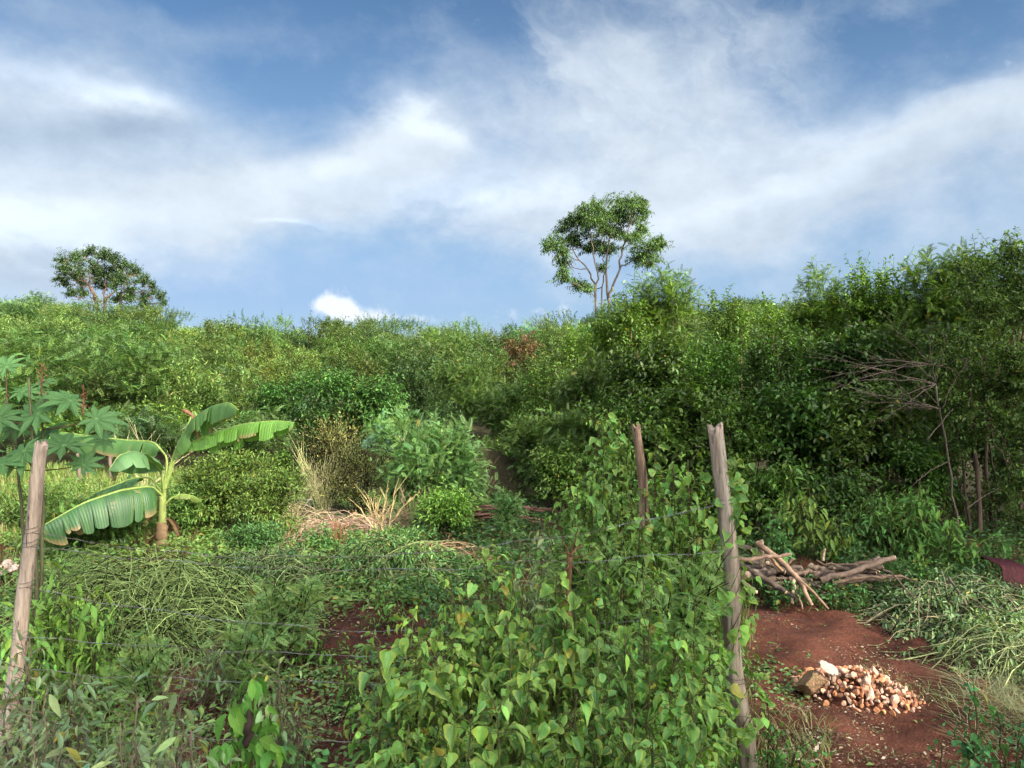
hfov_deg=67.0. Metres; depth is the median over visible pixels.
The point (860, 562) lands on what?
firewood stick
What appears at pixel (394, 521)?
brush heap
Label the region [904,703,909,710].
stone
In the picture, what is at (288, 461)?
bush
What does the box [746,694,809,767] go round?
weed
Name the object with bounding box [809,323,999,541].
dead branch
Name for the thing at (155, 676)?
fence wire
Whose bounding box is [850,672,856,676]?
stone
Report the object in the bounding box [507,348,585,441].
bush
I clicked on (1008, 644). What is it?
brush heap
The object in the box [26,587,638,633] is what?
fence wire
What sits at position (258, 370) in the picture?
bush
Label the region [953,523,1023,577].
weed
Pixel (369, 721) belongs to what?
weed
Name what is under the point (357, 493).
bush
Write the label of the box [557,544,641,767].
weed
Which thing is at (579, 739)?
bush
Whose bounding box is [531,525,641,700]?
bush
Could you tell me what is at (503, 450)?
bush
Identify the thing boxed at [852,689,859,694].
stone
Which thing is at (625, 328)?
tree
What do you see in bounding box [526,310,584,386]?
bush
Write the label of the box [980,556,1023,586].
metal sheet
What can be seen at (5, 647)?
weed
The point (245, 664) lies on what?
weed
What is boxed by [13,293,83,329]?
bush
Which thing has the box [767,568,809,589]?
firewood stick
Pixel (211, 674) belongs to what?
weed
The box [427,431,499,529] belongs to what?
bush
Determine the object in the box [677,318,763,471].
bush
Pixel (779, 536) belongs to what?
weed
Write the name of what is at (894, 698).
stone
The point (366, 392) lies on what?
bush
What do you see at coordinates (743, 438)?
bush
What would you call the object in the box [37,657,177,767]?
weed
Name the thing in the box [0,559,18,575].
plastic scrap
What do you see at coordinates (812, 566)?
firewood stick
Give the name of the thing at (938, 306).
tree
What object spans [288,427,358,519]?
dry stalks
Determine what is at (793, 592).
firewood stick
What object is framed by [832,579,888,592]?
firewood stick
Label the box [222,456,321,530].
bush
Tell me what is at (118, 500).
banana plant
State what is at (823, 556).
firewood stick
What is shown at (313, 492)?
dry stalks
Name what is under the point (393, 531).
bush
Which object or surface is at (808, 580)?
firewood stick
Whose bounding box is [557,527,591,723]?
wooden fence stake
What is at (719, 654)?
weed
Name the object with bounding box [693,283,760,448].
tree
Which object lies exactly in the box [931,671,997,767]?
weed
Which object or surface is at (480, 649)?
weed
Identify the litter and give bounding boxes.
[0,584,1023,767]
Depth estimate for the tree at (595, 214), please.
44.72 m
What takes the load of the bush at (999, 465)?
on the ground at (900, 738)
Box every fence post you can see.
[0,439,48,760]
[632,423,653,592]
[707,422,758,767]
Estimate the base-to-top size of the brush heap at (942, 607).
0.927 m
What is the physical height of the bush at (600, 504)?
1.480 m
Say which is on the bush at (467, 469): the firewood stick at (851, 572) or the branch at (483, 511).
the branch at (483, 511)
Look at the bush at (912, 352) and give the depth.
10.43 m
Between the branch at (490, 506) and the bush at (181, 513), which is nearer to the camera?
the bush at (181, 513)
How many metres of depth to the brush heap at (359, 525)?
9.00 m
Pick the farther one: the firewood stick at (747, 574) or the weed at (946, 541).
the weed at (946, 541)
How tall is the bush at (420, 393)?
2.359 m
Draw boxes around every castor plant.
[0,354,128,663]
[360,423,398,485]
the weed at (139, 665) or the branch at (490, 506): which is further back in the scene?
the branch at (490, 506)
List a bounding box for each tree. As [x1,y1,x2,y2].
[49,243,169,309]
[538,191,673,324]
[570,302,652,477]
[597,279,656,411]
[609,260,716,468]
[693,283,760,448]
[742,291,801,464]
[773,253,869,400]
[823,249,935,497]
[885,236,1020,504]
[891,233,1023,539]
[962,226,1023,504]
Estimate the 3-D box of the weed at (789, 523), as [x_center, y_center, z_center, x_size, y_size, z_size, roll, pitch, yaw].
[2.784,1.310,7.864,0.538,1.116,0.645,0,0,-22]
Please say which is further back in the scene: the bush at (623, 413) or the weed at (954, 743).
the bush at (623, 413)
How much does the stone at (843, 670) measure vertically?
0.034 m
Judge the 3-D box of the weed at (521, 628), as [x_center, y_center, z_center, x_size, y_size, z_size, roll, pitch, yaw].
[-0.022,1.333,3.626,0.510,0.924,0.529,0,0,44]
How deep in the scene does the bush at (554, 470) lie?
10.37 m
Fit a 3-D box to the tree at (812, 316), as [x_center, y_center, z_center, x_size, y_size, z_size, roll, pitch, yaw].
[5.174,-0.164,13.081,1.680,4.142,1.711,0,0,17]
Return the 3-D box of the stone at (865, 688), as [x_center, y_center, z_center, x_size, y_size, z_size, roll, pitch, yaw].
[2.003,1.728,4.381,0.049,0.043,0.037,0,0,16]
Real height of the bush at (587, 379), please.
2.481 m
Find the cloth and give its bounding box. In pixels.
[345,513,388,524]
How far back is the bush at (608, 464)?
4.60 m
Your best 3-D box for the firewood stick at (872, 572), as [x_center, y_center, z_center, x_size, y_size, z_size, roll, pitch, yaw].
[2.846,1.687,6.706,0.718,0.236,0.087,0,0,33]
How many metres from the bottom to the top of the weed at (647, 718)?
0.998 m
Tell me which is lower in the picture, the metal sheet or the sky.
the metal sheet
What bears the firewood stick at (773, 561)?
on the firewood stick at (769, 571)
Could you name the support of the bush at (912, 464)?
on the ground at (900, 738)
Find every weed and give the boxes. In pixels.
[0,541,116,688]
[0,583,93,724]
[0,606,80,767]
[0,658,114,767]
[0,660,138,767]
[35,585,144,719]
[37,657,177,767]
[90,620,203,744]
[118,664,224,767]
[141,713,247,767]
[155,613,273,718]
[199,598,289,702]
[232,568,332,675]
[232,653,340,767]
[270,685,335,767]
[272,733,338,767]
[278,623,356,666]
[330,657,372,728]
[343,699,381,767]
[348,591,420,635]
[390,721,425,767]
[417,572,474,636]
[430,609,512,755]
[450,567,575,722]
[508,518,561,638]
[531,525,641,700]
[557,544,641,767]
[580,633,676,767]
[590,625,703,767]
[664,541,758,757]
[744,508,806,564]
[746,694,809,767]
[748,459,818,553]
[753,575,801,608]
[762,471,861,563]
[777,732,837,767]
[801,577,862,611]
[819,499,889,563]
[840,582,873,615]
[843,485,916,557]
[875,479,956,569]
[879,558,932,584]
[900,503,979,572]
[907,550,955,582]
[927,739,963,767]
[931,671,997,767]
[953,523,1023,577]
[979,705,1023,767]
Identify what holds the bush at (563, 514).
on the ground at (900, 738)
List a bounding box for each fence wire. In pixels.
[8,723,741,744]
[22,637,728,657]
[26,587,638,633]
[31,546,718,570]
[32,669,730,686]
[34,505,714,558]
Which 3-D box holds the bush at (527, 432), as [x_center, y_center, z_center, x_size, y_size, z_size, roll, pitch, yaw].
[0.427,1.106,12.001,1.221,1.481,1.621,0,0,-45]
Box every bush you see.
[0,473,85,529]
[12,478,168,559]
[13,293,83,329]
[54,359,160,437]
[69,318,150,339]
[129,342,244,437]
[141,305,177,335]
[143,462,225,536]
[164,445,290,535]
[209,406,276,470]
[211,512,303,553]
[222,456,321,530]
[227,308,269,337]
[236,340,283,391]
[240,372,311,458]
[262,440,314,510]
[280,361,374,460]
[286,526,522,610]
[293,520,360,554]
[296,404,377,517]
[299,315,337,348]
[320,429,399,516]
[332,364,416,463]
[343,631,415,767]
[345,309,401,336]
[356,516,436,552]
[358,399,486,528]
[363,604,488,767]
[368,452,434,508]
[380,568,505,767]
[388,346,458,422]
[407,392,465,454]
[408,610,596,767]
[410,476,488,542]
[418,315,479,384]
[419,345,507,441]
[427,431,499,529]
[439,544,563,767]
[464,368,550,458]
[469,429,524,457]
[471,349,511,380]
[483,486,528,541]
[483,559,632,767]
[497,329,543,388]
[498,409,574,499]
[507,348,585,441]
[519,397,610,505]
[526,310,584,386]
[527,434,596,518]
[532,463,602,658]
[535,484,612,656]
[536,440,653,671]
[536,637,676,767]
[537,407,682,624]
[544,343,622,461]
[552,325,600,401]
[572,378,679,494]
[572,490,674,669]
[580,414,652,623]
[583,563,740,767]
[597,321,706,500]
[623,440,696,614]
[623,452,755,689]
[625,363,738,513]
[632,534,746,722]
[642,594,759,767]
[648,662,735,767]
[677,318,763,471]
[680,453,759,536]
[685,549,774,749]
[695,390,791,522]
[715,307,832,475]
[728,452,827,545]
[739,369,877,527]
[777,458,886,542]
[790,297,909,485]
[799,366,940,498]
[855,299,984,511]
[856,484,948,558]
[867,430,972,524]
[888,396,1022,511]
[951,366,1022,490]
[960,403,1023,521]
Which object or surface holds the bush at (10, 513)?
on the ground at (900, 738)
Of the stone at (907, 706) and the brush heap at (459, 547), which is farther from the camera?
the brush heap at (459, 547)
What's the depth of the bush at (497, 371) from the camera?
23.92 m
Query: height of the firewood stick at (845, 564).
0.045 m
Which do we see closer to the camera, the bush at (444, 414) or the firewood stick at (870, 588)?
the firewood stick at (870, 588)
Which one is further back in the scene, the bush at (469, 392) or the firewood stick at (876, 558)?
the bush at (469, 392)
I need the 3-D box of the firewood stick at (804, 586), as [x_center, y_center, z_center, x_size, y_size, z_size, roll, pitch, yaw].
[2.197,1.508,6.123,0.096,0.446,0.609,0,0,-41]
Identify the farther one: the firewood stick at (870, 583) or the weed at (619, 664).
the firewood stick at (870, 583)
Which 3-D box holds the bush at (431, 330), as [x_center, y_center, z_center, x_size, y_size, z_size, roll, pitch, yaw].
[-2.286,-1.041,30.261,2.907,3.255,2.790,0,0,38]
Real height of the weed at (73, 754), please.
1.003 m
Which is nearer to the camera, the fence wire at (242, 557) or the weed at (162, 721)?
the weed at (162, 721)
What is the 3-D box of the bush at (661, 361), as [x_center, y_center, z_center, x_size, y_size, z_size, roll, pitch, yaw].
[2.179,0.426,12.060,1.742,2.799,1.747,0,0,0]
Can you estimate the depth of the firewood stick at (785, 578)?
6.28 m
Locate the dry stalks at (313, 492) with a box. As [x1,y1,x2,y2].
[270,465,326,522]
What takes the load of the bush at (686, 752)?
on the ground at (900, 738)
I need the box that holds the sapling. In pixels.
[207,677,286,767]
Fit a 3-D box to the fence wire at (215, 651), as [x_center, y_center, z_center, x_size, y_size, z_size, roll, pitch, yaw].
[-0.659,1.221,3.543,3.296,0.081,0.033,0,0,3]
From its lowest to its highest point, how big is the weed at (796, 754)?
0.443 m
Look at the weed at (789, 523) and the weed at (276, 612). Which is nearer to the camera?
the weed at (276, 612)
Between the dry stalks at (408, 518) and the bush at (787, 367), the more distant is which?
the bush at (787, 367)
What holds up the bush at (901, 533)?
on the ground at (900, 738)
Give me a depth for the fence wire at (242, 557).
3.55 m
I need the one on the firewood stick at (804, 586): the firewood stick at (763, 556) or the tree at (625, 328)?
the firewood stick at (763, 556)
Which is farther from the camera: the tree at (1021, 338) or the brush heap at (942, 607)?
the tree at (1021, 338)
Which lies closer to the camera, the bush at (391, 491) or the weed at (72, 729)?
the weed at (72, 729)
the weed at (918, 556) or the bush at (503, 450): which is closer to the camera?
the weed at (918, 556)
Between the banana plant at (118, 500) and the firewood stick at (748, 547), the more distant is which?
the banana plant at (118, 500)
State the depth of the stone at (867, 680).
4.41 m
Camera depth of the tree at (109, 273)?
69.09 m
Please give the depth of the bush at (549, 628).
4.02 m
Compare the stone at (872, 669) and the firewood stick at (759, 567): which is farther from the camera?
the firewood stick at (759, 567)
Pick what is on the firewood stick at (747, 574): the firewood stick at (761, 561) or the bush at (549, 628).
the firewood stick at (761, 561)
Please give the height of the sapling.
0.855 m
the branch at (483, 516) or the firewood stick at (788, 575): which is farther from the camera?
the branch at (483, 516)
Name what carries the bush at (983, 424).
on the ground at (900, 738)
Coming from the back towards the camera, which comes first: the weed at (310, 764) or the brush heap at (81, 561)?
the brush heap at (81, 561)
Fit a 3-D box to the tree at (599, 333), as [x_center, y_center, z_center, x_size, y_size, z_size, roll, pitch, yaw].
[1.879,0.154,14.353,1.635,3.406,1.558,0,0,0]
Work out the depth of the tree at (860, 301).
12.45 m
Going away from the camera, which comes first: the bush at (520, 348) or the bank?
the bank
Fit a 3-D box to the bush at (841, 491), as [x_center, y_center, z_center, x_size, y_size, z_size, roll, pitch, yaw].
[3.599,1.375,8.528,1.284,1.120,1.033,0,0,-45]
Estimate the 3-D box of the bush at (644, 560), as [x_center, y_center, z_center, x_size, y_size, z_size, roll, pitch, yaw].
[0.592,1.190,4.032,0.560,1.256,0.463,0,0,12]
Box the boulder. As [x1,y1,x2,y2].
[794,670,827,694]
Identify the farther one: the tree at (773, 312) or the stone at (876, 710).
the tree at (773, 312)
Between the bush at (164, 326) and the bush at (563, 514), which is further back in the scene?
the bush at (164, 326)
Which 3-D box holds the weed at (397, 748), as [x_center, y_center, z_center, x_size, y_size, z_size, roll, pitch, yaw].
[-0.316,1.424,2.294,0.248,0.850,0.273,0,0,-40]
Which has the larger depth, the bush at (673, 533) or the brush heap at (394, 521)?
the brush heap at (394, 521)
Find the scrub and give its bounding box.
[0,289,1023,480]
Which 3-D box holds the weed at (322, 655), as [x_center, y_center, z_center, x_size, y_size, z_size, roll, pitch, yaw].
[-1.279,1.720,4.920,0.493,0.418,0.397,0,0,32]
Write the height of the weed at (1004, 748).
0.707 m
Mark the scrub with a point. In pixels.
(60, 349)
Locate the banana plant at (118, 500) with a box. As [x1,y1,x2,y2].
[40,402,294,548]
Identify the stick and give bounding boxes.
[737,544,765,553]
[739,553,791,561]
[739,555,765,565]
[739,561,798,600]
[740,567,768,579]
[747,565,785,574]
[755,541,828,609]
[758,539,764,566]
[759,565,801,574]
[762,558,794,584]
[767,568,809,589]
[769,575,787,581]
[770,558,782,571]
[770,563,828,593]
[776,577,797,584]
[781,578,811,586]
[791,571,803,609]
[799,576,820,587]
[808,563,828,570]
[811,569,834,579]
[820,555,895,583]
[821,549,825,560]
[826,562,879,572]
[832,574,917,583]
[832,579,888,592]
[834,559,875,572]
[834,574,880,587]
[835,565,892,572]
[837,579,896,591]
[859,556,879,573]
[864,570,885,575]
[890,572,936,625]
[947,576,967,605]
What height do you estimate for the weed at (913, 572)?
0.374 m
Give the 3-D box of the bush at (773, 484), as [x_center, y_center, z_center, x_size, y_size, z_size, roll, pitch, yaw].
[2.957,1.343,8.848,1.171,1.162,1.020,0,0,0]
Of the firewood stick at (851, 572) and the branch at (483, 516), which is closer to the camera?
the firewood stick at (851, 572)
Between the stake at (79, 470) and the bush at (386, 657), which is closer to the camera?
the bush at (386, 657)
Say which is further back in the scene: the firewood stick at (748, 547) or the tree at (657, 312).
the tree at (657, 312)
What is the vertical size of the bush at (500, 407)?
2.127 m
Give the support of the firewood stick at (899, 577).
on the brush heap at (942, 607)
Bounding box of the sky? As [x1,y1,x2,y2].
[0,0,1023,342]
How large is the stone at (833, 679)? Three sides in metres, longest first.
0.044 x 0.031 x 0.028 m
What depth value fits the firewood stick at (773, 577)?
6.35 m
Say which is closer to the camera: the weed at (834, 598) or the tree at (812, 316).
the weed at (834, 598)
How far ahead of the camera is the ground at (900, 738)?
4.91 m
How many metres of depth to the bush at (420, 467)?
9.60 m
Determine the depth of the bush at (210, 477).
9.03 m
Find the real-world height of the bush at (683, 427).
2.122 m
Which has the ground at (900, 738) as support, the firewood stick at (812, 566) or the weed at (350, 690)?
the weed at (350, 690)
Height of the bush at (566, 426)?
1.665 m
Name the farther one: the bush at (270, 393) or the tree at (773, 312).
the bush at (270, 393)
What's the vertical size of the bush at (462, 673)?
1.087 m
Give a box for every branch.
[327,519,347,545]
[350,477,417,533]
[468,512,499,516]
[469,509,493,517]
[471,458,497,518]
[472,506,553,510]
[473,513,498,517]
[475,505,543,511]
[490,519,550,527]
[492,507,560,525]
[519,507,556,511]
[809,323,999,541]
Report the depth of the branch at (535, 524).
9.85 m
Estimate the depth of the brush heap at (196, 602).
5.43 m
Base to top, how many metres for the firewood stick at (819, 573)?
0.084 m
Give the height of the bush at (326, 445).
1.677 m
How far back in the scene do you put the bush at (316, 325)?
46.00 m
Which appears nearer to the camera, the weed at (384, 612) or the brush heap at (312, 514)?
the weed at (384, 612)
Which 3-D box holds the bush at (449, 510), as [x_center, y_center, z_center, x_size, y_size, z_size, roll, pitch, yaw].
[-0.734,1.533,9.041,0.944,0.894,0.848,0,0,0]
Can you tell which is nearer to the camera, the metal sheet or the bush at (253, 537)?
the metal sheet
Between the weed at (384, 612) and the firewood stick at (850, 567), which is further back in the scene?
the firewood stick at (850, 567)
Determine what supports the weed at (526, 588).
on the ground at (900, 738)
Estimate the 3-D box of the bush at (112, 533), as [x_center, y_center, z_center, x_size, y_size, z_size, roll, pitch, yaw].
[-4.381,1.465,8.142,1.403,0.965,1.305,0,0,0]
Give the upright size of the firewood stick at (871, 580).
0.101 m
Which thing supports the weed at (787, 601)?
on the ground at (900, 738)
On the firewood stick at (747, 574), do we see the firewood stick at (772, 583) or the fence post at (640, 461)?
the firewood stick at (772, 583)
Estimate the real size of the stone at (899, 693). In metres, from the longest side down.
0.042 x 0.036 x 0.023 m
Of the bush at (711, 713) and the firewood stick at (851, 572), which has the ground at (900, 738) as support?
the bush at (711, 713)
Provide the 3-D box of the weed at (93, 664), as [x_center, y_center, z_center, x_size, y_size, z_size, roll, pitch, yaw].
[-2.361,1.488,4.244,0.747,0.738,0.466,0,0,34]
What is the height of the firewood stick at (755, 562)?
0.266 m
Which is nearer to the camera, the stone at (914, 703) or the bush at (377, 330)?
the stone at (914, 703)
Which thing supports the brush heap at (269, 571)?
on the ground at (900, 738)
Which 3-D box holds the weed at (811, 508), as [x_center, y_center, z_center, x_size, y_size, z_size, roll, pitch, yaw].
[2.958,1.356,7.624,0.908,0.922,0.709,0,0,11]
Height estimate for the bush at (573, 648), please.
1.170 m
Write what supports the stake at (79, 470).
on the ground at (900, 738)
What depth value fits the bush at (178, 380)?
17.18 m
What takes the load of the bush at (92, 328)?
on the ground at (900, 738)
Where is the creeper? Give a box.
[699,457,775,767]
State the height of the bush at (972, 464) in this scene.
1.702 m
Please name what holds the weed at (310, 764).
on the ground at (900, 738)
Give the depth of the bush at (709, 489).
8.61 m
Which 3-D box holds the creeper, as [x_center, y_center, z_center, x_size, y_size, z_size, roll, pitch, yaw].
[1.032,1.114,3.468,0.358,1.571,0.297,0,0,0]
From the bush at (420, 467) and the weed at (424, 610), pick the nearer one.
the weed at (424, 610)
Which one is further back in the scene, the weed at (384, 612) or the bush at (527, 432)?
the bush at (527, 432)
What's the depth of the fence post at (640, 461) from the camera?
4.38 m
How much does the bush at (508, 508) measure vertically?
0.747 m
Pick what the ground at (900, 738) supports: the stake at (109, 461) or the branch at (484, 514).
the stake at (109, 461)
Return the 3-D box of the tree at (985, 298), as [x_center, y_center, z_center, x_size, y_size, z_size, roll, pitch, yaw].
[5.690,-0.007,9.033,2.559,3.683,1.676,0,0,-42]
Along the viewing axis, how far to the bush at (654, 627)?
2.73 m
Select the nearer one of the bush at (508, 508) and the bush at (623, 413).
the bush at (508, 508)
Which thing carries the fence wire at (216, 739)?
attached to the fence post at (719, 464)
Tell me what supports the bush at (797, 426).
on the ground at (900, 738)
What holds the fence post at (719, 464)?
on the ground at (900, 738)
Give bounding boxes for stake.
[76,453,81,481]
[108,456,111,476]
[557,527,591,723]
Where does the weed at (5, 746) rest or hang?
on the ground at (900, 738)
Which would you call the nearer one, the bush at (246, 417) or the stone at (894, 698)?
the stone at (894, 698)
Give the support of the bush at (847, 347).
on the ground at (900, 738)
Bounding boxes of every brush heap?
[0,527,359,670]
[0,537,169,614]
[190,541,363,597]
[248,500,345,529]
[278,509,408,546]
[355,504,433,532]
[404,533,528,575]
[837,560,1023,666]
[875,607,1023,694]
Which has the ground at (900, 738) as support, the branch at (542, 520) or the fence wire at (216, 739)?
the branch at (542, 520)
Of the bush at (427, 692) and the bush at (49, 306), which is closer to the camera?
the bush at (427, 692)
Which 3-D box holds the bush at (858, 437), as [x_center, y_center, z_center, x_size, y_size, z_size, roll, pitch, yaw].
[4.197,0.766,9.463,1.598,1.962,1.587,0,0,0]
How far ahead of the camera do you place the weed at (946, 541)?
7.37 m
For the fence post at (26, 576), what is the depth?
3.63 m
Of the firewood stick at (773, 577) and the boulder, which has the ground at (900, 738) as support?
the boulder
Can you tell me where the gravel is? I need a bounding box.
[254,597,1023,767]
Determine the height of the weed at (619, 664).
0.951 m
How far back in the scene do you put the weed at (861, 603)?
6.11 m
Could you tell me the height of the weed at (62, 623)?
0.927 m
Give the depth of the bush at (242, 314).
50.13 m
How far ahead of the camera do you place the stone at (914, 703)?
4.30 m
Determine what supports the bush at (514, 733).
on the ground at (900, 738)
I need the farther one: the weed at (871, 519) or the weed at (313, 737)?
the weed at (871, 519)
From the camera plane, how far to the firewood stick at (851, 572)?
6.28 m
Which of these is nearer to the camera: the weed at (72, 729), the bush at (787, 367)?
the weed at (72, 729)
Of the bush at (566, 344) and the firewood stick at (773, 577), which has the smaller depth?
the firewood stick at (773, 577)
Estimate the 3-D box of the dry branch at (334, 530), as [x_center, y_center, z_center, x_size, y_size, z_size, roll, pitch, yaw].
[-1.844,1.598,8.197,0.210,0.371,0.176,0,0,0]
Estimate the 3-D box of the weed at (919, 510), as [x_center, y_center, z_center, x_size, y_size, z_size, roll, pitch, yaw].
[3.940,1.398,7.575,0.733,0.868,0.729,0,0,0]
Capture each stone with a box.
[818,660,837,676]
[823,700,829,705]
[831,676,835,683]
[838,668,848,673]
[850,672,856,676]
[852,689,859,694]
[862,685,868,693]
[864,675,870,685]
[866,687,874,700]
[870,666,876,675]
[873,707,879,713]
[890,694,898,704]
[896,691,903,696]
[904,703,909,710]
[911,701,917,706]
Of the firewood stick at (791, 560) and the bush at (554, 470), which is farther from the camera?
the bush at (554, 470)
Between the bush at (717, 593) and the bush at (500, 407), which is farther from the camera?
the bush at (500, 407)
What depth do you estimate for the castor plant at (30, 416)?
4.90 m
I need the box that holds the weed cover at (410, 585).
[0,475,1023,767]
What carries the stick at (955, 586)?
on the brush heap at (942, 607)
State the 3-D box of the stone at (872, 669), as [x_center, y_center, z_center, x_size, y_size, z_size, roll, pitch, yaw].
[2.115,1.681,4.524,0.038,0.060,0.046,0,0,40]
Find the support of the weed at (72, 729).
on the ground at (900, 738)
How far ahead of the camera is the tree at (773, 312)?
14.37 m
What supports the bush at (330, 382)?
on the ground at (900, 738)
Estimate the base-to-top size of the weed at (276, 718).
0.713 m
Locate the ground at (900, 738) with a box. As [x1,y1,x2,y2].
[0,332,1023,767]
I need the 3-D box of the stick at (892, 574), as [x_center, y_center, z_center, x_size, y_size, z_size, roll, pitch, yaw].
[2.969,1.595,5.700,0.014,0.320,0.436,0,0,-22]
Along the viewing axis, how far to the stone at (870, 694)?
4.35 m
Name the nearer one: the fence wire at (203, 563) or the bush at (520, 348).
the fence wire at (203, 563)
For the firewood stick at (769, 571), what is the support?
on the firewood stick at (747, 574)
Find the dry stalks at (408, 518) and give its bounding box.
[373,478,424,529]
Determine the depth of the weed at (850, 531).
7.77 m
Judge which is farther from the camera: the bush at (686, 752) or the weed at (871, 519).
the weed at (871, 519)
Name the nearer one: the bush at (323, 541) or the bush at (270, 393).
the bush at (323, 541)
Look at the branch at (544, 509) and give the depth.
10.18 m
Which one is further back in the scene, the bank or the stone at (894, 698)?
the bank
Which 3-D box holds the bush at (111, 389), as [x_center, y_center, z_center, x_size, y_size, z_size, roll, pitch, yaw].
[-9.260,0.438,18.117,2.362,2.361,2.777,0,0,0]
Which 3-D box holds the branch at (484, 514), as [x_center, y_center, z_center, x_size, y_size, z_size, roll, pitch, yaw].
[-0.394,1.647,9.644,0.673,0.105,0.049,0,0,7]
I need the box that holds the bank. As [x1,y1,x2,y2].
[440,444,524,503]
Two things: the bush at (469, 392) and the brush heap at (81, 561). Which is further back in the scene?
the bush at (469, 392)
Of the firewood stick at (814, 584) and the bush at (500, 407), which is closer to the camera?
the firewood stick at (814, 584)
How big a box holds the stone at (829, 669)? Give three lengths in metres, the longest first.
0.134 x 0.077 x 0.060 m
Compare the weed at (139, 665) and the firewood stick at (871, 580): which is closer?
the weed at (139, 665)
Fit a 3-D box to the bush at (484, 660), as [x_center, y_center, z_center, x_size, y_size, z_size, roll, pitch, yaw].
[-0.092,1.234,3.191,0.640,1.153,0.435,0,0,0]
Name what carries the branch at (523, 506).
on the branch at (490, 506)

